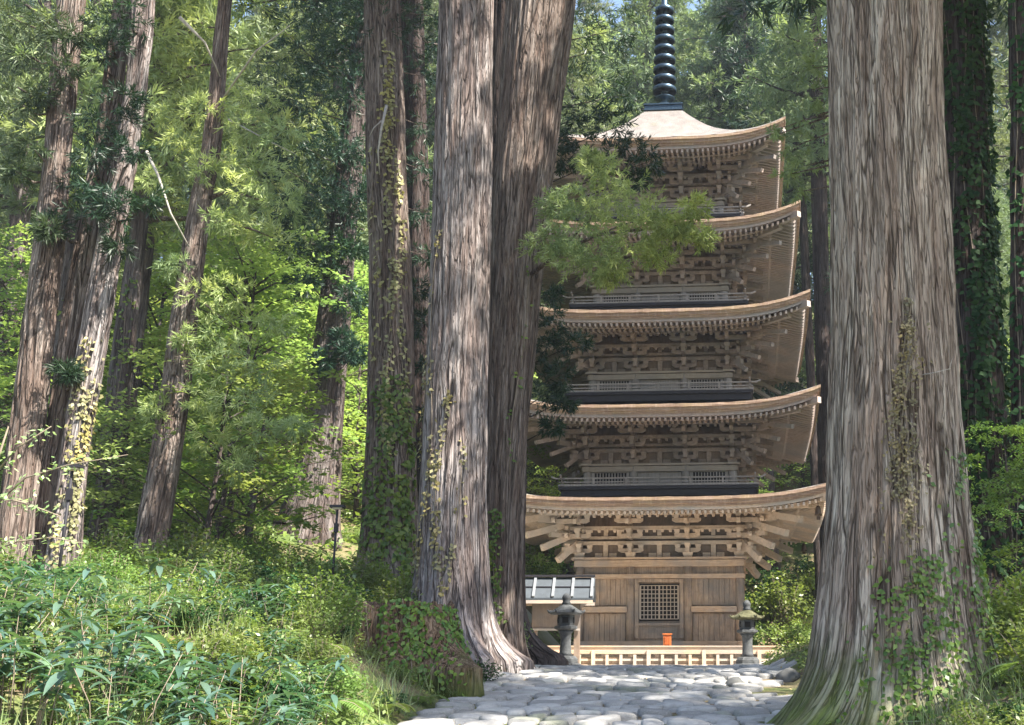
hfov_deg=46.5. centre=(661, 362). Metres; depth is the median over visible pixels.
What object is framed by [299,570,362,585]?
bamboo grass
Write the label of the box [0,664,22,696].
shrub
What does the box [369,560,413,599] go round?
shrub
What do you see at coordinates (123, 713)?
bamboo grass
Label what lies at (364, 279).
broadleaf tree
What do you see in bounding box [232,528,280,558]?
shrub
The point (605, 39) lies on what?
cedar tree
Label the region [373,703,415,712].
fern
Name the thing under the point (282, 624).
fern
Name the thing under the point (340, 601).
shrub
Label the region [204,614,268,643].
shrub
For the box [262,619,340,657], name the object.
shrub
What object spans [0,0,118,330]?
cedar tree
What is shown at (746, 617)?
stone lantern
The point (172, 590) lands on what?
bamboo grass
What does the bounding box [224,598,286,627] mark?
shrub
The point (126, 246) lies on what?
cedar tree
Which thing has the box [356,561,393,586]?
shrub
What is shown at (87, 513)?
shrub
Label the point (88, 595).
bamboo grass
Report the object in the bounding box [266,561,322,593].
shrub
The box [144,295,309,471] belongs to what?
broadleaf tree
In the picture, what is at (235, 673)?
shrub
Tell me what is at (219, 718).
fern
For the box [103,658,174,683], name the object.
bamboo grass
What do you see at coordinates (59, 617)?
bamboo grass
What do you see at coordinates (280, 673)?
shrub
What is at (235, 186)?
cedar tree
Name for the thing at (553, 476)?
broadleaf tree
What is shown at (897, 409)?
climbing vine
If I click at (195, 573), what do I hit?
bamboo grass
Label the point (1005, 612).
shrub
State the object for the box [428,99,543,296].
cedar tree
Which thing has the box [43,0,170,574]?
cedar tree
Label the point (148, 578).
shrub
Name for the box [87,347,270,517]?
broadleaf tree
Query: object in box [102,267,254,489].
broadleaf tree
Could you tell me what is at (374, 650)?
shrub
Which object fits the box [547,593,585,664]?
stone lantern
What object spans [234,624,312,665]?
shrub
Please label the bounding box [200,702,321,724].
bamboo grass
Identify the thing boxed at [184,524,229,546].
shrub
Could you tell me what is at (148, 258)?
cedar tree
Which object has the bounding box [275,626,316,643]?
shrub
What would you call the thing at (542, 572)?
shrub
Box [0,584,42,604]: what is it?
bamboo grass
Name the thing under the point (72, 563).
shrub
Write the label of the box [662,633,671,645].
offering box
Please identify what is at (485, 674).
shrub
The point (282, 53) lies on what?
cedar tree
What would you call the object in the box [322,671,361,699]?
shrub
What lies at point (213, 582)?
shrub
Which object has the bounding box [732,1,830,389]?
cedar tree
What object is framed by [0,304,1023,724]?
ground
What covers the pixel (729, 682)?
rock
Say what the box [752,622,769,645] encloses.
shrub
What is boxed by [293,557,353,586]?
shrub
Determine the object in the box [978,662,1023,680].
fern
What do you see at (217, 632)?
bamboo grass
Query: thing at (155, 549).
shrub
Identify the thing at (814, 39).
cedar tree
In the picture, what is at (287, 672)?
bamboo grass
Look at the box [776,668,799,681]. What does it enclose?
rock
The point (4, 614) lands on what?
bamboo grass
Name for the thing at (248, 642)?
shrub
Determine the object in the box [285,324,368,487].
broadleaf tree
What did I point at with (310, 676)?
bamboo grass
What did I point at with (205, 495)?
shrub
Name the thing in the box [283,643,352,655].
fern
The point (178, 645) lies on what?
bamboo grass
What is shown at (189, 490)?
shrub
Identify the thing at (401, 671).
shrub
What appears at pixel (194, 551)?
shrub
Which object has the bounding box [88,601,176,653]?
bamboo grass
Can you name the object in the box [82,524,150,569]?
shrub
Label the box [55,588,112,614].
bamboo grass
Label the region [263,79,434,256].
cedar tree
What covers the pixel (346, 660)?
shrub
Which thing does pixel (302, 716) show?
shrub
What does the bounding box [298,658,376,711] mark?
shrub
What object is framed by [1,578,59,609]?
bamboo grass
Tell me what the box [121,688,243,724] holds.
bamboo grass
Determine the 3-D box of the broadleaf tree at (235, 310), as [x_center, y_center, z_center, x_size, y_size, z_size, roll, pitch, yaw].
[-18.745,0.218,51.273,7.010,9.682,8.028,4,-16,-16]
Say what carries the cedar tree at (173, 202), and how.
on the ground at (780, 690)
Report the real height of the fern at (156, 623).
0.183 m
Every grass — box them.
[0,563,100,630]
[0,566,1023,724]
[0,567,77,611]
[0,570,71,634]
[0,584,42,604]
[0,595,74,676]
[0,596,124,661]
[0,602,16,618]
[0,630,104,707]
[0,638,75,723]
[0,639,114,724]
[0,654,101,724]
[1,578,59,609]
[4,610,76,639]
[4,637,65,685]
[29,586,73,609]
[30,599,108,642]
[30,606,117,636]
[43,654,229,724]
[45,624,119,670]
[49,612,150,700]
[51,566,120,613]
[51,632,182,724]
[52,620,184,709]
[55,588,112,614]
[60,698,145,724]
[64,710,205,724]
[79,590,153,636]
[84,683,195,724]
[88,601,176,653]
[89,577,181,627]
[92,625,156,671]
[92,660,161,698]
[93,589,194,652]
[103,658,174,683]
[109,597,179,631]
[110,642,221,700]
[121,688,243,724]
[134,556,221,612]
[138,636,201,670]
[148,670,249,724]
[149,598,181,631]
[158,569,217,592]
[159,653,245,688]
[162,685,316,724]
[163,656,311,724]
[169,685,224,724]
[176,573,235,592]
[178,563,235,588]
[179,570,248,586]
[181,593,262,634]
[190,627,251,653]
[196,582,234,592]
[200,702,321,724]
[201,590,244,615]
[204,652,276,708]
[212,696,297,724]
[229,641,286,670]
[234,658,327,715]
[235,626,303,648]
[237,586,291,630]
[238,633,302,666]
[239,571,288,583]
[240,578,299,607]
[246,599,307,631]
[262,574,313,588]
[263,619,306,665]
[263,655,352,716]
[267,690,346,724]
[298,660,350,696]
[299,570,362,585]
[300,581,350,596]
[338,588,378,601]
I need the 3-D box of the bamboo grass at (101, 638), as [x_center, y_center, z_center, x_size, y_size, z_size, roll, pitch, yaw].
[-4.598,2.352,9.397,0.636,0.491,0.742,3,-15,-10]
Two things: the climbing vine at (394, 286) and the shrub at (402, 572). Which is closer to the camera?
the shrub at (402, 572)
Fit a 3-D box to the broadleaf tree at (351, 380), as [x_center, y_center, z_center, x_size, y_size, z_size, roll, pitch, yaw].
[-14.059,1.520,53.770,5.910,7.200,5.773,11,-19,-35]
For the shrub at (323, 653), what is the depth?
12.45 m
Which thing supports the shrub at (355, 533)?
on the ground at (780, 690)
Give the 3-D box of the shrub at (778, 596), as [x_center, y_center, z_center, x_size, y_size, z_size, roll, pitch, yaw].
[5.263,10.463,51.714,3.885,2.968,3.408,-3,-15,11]
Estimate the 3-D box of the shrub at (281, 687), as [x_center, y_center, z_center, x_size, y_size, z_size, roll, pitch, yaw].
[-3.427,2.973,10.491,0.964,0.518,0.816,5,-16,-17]
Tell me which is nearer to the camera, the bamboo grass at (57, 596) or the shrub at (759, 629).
the bamboo grass at (57, 596)
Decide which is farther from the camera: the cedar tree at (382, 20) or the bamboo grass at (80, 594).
the cedar tree at (382, 20)
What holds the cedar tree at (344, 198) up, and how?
on the ground at (780, 690)
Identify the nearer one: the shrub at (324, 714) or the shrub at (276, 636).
the shrub at (324, 714)
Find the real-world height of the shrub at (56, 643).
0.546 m
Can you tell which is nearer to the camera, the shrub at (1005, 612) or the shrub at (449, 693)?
the shrub at (1005, 612)
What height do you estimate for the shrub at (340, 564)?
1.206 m
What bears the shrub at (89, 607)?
on the ground at (780, 690)
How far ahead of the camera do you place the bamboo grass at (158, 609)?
12.07 m
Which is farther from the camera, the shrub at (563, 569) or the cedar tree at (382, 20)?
the shrub at (563, 569)
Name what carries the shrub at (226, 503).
on the ground at (780, 690)
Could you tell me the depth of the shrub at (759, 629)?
50.00 m
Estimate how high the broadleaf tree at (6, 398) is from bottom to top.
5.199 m
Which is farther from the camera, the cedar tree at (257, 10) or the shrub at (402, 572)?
the cedar tree at (257, 10)
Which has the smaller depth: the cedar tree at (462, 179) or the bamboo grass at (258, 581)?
the bamboo grass at (258, 581)
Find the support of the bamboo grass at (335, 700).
on the ground at (780, 690)
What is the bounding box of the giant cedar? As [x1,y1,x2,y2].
[765,0,1005,724]
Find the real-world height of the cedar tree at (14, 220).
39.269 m
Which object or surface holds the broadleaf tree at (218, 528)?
on the ground at (780, 690)
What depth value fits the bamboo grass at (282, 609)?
13.66 m
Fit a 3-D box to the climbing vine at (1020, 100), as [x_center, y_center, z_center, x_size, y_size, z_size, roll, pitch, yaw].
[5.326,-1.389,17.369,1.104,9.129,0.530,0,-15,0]
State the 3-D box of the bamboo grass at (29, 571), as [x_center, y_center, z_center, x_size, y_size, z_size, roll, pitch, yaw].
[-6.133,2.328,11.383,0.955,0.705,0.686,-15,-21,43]
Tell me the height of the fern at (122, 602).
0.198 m
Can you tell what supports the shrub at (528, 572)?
on the ground at (780, 690)
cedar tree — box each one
[0,0,110,576]
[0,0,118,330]
[0,0,181,472]
[0,0,258,407]
[0,0,307,547]
[0,2,23,316]
[9,0,319,518]
[24,0,152,574]
[29,5,158,313]
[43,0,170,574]
[110,162,186,346]
[118,0,254,440]
[133,0,316,562]
[166,1,368,456]
[181,0,310,418]
[188,5,268,254]
[192,55,256,323]
[212,0,437,548]
[213,0,435,409]
[214,24,301,265]
[221,1,311,311]
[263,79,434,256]
[319,0,437,587]
[325,1,437,411]
[360,0,438,289]
[400,0,430,502]
[411,0,533,677]
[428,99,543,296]
[487,0,722,667]
[491,0,666,665]
[531,35,628,577]
[533,0,714,388]
[534,36,608,473]
[535,24,613,496]
[574,0,630,92]
[579,13,640,127]
[652,0,711,81]
[672,9,717,123]
[673,0,785,129]
[682,0,829,571]
[684,0,741,116]
[695,40,829,486]
[712,0,1011,615]
[724,0,830,559]
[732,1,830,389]
[738,31,830,595]
[763,0,1023,600]
[819,41,1010,332]
[827,4,1010,244]
[985,0,1010,248]
[989,146,1011,446]
[992,75,1009,197]
[992,187,1010,349]
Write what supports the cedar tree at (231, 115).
on the ground at (780, 690)
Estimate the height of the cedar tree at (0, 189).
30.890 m
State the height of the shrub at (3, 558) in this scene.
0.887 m
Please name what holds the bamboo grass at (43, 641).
on the ground at (780, 690)
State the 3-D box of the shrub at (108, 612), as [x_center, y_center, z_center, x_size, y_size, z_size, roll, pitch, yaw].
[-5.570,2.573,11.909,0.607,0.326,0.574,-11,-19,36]
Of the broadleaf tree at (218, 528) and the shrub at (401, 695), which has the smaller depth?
the shrub at (401, 695)
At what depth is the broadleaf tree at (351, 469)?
41.31 m
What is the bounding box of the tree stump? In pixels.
[350,598,484,698]
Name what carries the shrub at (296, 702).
on the ground at (780, 690)
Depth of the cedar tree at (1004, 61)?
44.41 m
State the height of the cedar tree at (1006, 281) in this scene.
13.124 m
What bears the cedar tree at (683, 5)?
on the ground at (780, 690)
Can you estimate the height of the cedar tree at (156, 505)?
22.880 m
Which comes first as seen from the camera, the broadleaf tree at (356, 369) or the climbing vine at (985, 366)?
the climbing vine at (985, 366)
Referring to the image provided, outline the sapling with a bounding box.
[0,419,131,555]
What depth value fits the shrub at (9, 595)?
10.99 m
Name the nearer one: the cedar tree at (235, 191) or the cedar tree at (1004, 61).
the cedar tree at (1004, 61)
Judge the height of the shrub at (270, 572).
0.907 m
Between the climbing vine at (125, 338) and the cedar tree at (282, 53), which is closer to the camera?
the climbing vine at (125, 338)
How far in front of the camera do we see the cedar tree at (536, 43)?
21.54 m
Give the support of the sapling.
on the ground at (780, 690)
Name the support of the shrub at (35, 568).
on the ground at (780, 690)
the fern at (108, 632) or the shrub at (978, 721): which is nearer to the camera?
the shrub at (978, 721)
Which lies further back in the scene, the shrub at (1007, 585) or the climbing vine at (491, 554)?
the climbing vine at (491, 554)
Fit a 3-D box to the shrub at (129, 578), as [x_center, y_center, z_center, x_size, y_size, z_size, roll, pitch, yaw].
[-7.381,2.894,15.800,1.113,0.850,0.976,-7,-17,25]
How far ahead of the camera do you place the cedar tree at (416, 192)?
31.10 m
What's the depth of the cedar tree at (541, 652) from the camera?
27.09 m
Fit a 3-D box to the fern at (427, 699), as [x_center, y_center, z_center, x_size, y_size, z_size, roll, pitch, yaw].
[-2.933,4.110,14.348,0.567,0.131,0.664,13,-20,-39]
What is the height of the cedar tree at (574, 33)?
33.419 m
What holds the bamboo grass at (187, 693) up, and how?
on the ground at (780, 690)
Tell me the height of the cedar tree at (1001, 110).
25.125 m
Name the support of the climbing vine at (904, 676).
attached to the giant cedar
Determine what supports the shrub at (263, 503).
on the ground at (780, 690)
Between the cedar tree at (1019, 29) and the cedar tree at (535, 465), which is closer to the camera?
the cedar tree at (1019, 29)
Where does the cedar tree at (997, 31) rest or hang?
on the ground at (780, 690)
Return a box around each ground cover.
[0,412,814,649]
[0,578,434,724]
[763,603,1023,724]
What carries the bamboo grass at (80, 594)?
on the ground at (780, 690)
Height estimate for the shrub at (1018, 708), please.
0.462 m
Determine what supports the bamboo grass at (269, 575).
on the ground at (780, 690)
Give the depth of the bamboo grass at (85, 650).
8.20 m
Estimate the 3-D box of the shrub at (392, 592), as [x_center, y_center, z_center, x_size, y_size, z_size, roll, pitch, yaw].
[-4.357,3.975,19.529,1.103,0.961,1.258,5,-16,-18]
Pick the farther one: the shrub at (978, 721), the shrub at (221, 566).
the shrub at (221, 566)
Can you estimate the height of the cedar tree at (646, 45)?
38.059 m
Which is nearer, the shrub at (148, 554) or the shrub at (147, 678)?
the shrub at (147, 678)
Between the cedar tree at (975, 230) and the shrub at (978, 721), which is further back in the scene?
the cedar tree at (975, 230)
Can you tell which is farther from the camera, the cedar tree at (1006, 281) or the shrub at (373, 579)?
the cedar tree at (1006, 281)
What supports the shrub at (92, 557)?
on the ground at (780, 690)
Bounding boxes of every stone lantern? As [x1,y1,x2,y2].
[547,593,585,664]
[729,600,764,664]
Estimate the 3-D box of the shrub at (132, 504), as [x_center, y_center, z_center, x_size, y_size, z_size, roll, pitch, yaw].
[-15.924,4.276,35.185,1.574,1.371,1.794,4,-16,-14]
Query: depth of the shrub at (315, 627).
14.31 m
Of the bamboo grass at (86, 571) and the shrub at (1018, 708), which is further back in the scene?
the bamboo grass at (86, 571)
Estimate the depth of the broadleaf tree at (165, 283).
38.05 m
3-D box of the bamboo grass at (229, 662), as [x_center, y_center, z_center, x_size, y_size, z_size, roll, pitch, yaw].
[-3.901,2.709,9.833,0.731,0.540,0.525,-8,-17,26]
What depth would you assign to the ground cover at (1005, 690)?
10.76 m
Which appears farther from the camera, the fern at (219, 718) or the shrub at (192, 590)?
the shrub at (192, 590)
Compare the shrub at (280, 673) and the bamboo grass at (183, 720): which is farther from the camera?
the shrub at (280, 673)
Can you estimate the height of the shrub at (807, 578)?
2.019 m
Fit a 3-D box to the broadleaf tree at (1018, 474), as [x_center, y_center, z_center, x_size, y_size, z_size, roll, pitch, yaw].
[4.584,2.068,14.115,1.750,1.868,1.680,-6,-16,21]
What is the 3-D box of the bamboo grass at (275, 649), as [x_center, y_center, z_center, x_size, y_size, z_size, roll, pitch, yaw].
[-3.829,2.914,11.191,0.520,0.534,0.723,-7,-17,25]
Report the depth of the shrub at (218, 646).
10.45 m
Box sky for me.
[31,0,1001,290]
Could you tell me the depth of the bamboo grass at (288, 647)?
11.76 m
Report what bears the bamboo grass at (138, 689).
on the ground at (780, 690)
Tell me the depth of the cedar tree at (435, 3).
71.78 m
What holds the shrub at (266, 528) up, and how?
on the ground at (780, 690)
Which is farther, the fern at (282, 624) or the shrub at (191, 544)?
the shrub at (191, 544)
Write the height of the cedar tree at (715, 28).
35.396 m
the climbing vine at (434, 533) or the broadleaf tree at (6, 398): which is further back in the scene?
the broadleaf tree at (6, 398)
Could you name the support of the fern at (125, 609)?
on the ground at (780, 690)
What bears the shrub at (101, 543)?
on the ground at (780, 690)
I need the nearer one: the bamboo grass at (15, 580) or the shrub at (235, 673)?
the bamboo grass at (15, 580)
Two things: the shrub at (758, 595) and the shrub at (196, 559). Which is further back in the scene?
the shrub at (758, 595)
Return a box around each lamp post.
[58,464,84,568]
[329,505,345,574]
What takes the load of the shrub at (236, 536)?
on the ground at (780, 690)
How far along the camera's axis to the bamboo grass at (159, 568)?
13.12 m
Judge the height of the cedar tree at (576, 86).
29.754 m
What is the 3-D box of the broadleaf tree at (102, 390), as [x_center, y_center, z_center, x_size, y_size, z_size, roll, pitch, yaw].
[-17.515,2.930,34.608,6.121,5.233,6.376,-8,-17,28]
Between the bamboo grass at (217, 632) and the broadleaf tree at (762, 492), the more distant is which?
the broadleaf tree at (762, 492)
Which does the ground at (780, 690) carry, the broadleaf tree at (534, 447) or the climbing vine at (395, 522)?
the broadleaf tree at (534, 447)
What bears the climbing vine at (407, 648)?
attached to the tree stump
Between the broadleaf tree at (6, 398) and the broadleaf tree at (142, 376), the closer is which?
the broadleaf tree at (6, 398)
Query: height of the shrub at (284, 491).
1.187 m
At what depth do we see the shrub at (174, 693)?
8.65 m
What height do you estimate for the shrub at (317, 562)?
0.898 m
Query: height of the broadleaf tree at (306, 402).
5.946 m
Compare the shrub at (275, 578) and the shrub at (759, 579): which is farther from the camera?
the shrub at (759, 579)
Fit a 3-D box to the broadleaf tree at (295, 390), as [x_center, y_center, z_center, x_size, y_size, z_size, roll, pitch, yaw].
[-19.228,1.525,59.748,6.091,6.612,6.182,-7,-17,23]
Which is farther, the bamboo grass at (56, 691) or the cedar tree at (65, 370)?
the cedar tree at (65, 370)
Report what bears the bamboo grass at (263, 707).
on the ground at (780, 690)
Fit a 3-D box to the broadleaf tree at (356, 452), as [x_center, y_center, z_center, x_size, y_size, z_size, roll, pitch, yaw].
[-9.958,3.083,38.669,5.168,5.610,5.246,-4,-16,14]
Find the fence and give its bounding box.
[548,646,775,664]
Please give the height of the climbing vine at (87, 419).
3.746 m
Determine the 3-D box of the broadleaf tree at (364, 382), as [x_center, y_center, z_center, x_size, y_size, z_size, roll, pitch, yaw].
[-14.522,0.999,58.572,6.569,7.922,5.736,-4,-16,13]
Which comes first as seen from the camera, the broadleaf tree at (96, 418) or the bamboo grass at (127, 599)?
the bamboo grass at (127, 599)
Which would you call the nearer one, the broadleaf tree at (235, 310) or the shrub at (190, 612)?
the shrub at (190, 612)
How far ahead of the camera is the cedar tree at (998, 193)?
35.33 m
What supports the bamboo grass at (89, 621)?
on the ground at (780, 690)
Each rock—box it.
[725,677,744,686]
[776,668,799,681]
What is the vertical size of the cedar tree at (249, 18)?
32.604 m
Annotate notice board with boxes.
[525,575,595,662]
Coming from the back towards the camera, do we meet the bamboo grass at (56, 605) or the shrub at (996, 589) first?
the shrub at (996, 589)
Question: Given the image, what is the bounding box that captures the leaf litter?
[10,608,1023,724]
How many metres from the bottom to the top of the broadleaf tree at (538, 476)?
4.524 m
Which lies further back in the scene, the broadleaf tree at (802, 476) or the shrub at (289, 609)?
the broadleaf tree at (802, 476)
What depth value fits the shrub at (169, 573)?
18.00 m
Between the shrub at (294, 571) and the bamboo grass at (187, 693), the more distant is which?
the shrub at (294, 571)
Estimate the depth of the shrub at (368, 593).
18.52 m
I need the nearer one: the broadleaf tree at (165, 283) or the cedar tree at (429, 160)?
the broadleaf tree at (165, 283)
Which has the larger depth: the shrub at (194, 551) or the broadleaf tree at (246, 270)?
the broadleaf tree at (246, 270)
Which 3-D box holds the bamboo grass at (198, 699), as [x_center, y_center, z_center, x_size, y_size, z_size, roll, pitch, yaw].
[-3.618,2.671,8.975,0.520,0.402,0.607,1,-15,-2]
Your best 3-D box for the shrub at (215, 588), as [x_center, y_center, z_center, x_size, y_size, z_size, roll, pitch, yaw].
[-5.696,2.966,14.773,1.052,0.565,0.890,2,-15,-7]
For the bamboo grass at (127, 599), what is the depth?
11.29 m
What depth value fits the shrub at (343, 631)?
15.41 m
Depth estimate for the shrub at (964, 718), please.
9.40 m
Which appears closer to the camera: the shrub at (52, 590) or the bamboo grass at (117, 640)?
the bamboo grass at (117, 640)
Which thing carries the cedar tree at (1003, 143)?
on the ground at (780, 690)
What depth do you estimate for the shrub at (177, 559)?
18.73 m
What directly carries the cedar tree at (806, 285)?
on the ground at (780, 690)
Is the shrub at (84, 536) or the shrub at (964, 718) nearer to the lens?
the shrub at (964, 718)
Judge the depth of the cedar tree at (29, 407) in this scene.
17.95 m
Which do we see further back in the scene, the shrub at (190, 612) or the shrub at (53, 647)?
the shrub at (190, 612)
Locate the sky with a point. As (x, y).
(617, 2)
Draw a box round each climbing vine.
[43,337,104,569]
[101,278,137,456]
[349,597,484,696]
[355,374,418,577]
[366,39,412,455]
[409,229,467,596]
[487,247,532,634]
[827,449,1006,724]
[873,297,952,647]
[943,0,1011,582]
[1003,0,1023,580]
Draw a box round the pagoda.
[525,0,825,656]
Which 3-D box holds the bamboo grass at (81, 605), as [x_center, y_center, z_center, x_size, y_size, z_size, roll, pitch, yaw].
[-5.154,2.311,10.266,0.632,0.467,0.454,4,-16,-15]
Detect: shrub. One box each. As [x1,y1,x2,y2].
[0,538,44,576]
[0,552,82,597]
[0,572,97,614]
[0,579,36,620]
[0,618,75,684]
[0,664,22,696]
[12,598,91,638]
[22,695,116,724]
[28,632,70,666]
[42,571,112,607]
[44,556,106,590]
[53,595,112,616]
[66,541,139,579]
[73,546,153,593]
[81,538,114,568]
[81,657,206,721]
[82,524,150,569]
[82,535,126,559]
[83,530,120,553]
[84,500,137,525]
[84,574,142,593]
[86,604,130,620]
[105,618,154,639]
[108,535,198,576]
[117,583,167,602]
[117,668,190,697]
[121,539,176,567]
[122,533,134,543]
[124,486,141,520]
[124,565,188,594]
[127,590,192,610]
[133,557,179,584]
[142,515,246,568]
[144,595,222,635]
[146,568,235,631]
[147,620,254,682]
[149,553,200,581]
[150,536,229,561]
[163,546,218,571]
[175,576,250,610]
[176,473,208,506]
[177,542,272,589]
[182,621,278,666]
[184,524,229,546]
[185,576,238,591]
[186,486,228,516]
[190,486,244,526]
[197,556,250,572]
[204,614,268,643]
[207,653,284,689]
[211,523,243,541]
[214,605,277,632]
[221,578,314,617]
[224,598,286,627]
[227,560,309,592]
[227,666,329,718]
[229,706,265,721]
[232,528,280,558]
[232,573,287,597]
[233,522,279,540]
[233,538,298,569]
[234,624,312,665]
[236,488,275,509]
[237,706,309,724]
[246,689,323,722]
[249,537,338,577]
[258,662,306,693]
[261,560,322,580]
[262,564,325,588]
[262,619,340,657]
[264,596,302,621]
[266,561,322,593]
[270,478,291,501]
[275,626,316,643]
[276,565,373,638]
[282,595,345,641]
[285,631,356,674]
[286,643,329,669]
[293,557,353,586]
[295,658,358,698]
[296,575,379,601]
[298,579,369,619]
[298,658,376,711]
[304,555,325,573]
[304,694,334,724]
[307,547,393,598]
[313,553,347,568]
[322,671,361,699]
[324,558,351,577]
[326,619,356,642]
[330,655,360,671]
[340,523,359,543]
[352,696,374,710]
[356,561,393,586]
[356,643,383,659]
[359,559,412,598]
[367,573,422,603]
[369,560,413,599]
[370,689,408,711]
[381,661,421,681]
[434,686,458,698]
[474,655,508,680]
[525,542,557,563]
[525,547,558,606]
[526,552,567,577]
[526,557,554,577]
[539,548,563,573]
[555,560,574,577]
[745,571,815,629]
[745,584,778,610]
[749,567,802,588]
[750,598,764,620]
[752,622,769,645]
[753,622,766,639]
[766,611,811,645]
[777,553,814,580]
[784,620,810,647]
[787,561,815,599]
[794,627,810,641]
[798,609,813,632]
[928,694,1011,724]
[967,698,1023,724]
[976,604,1023,674]
[984,690,1023,724]
[987,570,1023,654]
[987,572,1023,618]
[990,568,1022,603]
[994,634,1022,662]
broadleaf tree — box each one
[0,220,29,410]
[0,220,32,422]
[0,320,118,488]
[0,345,144,466]
[0,375,14,477]
[0,375,194,507]
[0,405,195,550]
[0,427,8,484]
[3,277,169,406]
[24,210,294,484]
[85,328,336,556]
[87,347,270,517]
[90,420,324,560]
[101,326,190,464]
[101,356,364,555]
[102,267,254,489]
[137,225,364,529]
[140,223,353,496]
[143,318,280,438]
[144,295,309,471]
[160,253,300,450]
[209,249,368,433]
[215,236,368,442]
[215,331,345,422]
[274,376,366,522]
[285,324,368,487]
[303,326,368,450]
[342,417,365,496]
[344,410,550,501]
[349,324,368,447]
[526,458,565,548]
[527,461,565,494]
[534,465,583,496]
[550,544,572,573]
[746,474,788,485]
[747,466,777,565]
[769,367,815,486]
[775,452,810,487]
[964,421,1023,552]
[973,456,1023,577]
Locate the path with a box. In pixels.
[383,658,796,724]
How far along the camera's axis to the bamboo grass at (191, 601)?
12.08 m
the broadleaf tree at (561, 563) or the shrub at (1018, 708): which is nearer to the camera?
the shrub at (1018, 708)
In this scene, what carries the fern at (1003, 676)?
on the ground at (780, 690)
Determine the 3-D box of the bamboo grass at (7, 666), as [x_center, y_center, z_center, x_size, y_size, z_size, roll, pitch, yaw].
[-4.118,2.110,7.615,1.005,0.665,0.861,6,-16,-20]
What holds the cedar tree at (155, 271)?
on the ground at (780, 690)
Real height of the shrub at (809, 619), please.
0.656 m
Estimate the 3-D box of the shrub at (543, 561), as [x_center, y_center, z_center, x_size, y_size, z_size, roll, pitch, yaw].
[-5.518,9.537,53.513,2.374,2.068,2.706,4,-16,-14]
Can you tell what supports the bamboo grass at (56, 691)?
on the ground at (780, 690)
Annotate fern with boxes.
[79,623,149,633]
[87,613,177,628]
[91,604,151,612]
[93,597,148,612]
[156,715,264,724]
[157,616,230,632]
[199,671,291,689]
[262,620,296,629]
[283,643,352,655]
[313,697,373,715]
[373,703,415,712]
[412,695,449,703]
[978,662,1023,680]
[990,670,1023,681]
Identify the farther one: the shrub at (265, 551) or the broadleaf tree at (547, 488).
the broadleaf tree at (547, 488)
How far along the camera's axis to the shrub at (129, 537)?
31.72 m
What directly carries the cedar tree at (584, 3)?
on the ground at (780, 690)
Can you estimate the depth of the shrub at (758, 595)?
53.11 m
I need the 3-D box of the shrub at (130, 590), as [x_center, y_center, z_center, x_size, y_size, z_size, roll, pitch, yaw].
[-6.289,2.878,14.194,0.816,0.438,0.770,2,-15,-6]
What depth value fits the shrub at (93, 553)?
17.75 m
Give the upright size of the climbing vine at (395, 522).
4.657 m
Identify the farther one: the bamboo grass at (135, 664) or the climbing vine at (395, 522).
the climbing vine at (395, 522)
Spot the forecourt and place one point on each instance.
(546, 638)
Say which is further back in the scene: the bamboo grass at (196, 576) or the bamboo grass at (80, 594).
the bamboo grass at (196, 576)
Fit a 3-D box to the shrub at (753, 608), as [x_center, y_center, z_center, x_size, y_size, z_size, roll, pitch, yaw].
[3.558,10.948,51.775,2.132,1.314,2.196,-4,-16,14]
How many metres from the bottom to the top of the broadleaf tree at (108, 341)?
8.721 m
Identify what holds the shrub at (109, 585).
on the ground at (780, 690)
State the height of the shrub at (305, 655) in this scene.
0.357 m
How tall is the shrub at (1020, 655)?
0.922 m
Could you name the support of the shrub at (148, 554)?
on the ground at (780, 690)
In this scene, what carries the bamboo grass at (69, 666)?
on the ground at (780, 690)
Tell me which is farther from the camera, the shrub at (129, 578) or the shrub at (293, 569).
the shrub at (293, 569)
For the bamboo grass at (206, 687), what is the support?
on the ground at (780, 690)
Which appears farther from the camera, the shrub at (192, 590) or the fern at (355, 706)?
the shrub at (192, 590)
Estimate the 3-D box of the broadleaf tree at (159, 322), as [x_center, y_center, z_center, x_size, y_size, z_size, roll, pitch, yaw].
[-17.178,0.110,40.074,7.948,10.978,9.103,-11,-19,36]
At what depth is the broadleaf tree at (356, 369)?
45.90 m
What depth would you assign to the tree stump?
15.50 m
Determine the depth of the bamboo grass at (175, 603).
10.76 m
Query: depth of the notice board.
30.32 m
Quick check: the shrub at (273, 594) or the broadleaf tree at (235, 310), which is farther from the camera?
the broadleaf tree at (235, 310)
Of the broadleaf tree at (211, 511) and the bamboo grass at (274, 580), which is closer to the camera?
the bamboo grass at (274, 580)
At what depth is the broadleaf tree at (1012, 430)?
15.36 m
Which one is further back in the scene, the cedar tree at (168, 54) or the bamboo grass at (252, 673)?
the cedar tree at (168, 54)
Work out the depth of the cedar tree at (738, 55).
63.15 m
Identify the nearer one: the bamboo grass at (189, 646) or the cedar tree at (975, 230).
the bamboo grass at (189, 646)
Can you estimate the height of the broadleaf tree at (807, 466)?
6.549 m
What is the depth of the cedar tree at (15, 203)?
37.73 m
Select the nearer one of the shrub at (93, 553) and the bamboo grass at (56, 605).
the bamboo grass at (56, 605)
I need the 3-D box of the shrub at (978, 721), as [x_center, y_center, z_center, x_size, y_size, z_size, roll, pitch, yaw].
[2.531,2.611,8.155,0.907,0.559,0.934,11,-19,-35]
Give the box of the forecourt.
[526,609,772,663]
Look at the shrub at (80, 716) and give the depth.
7.74 m

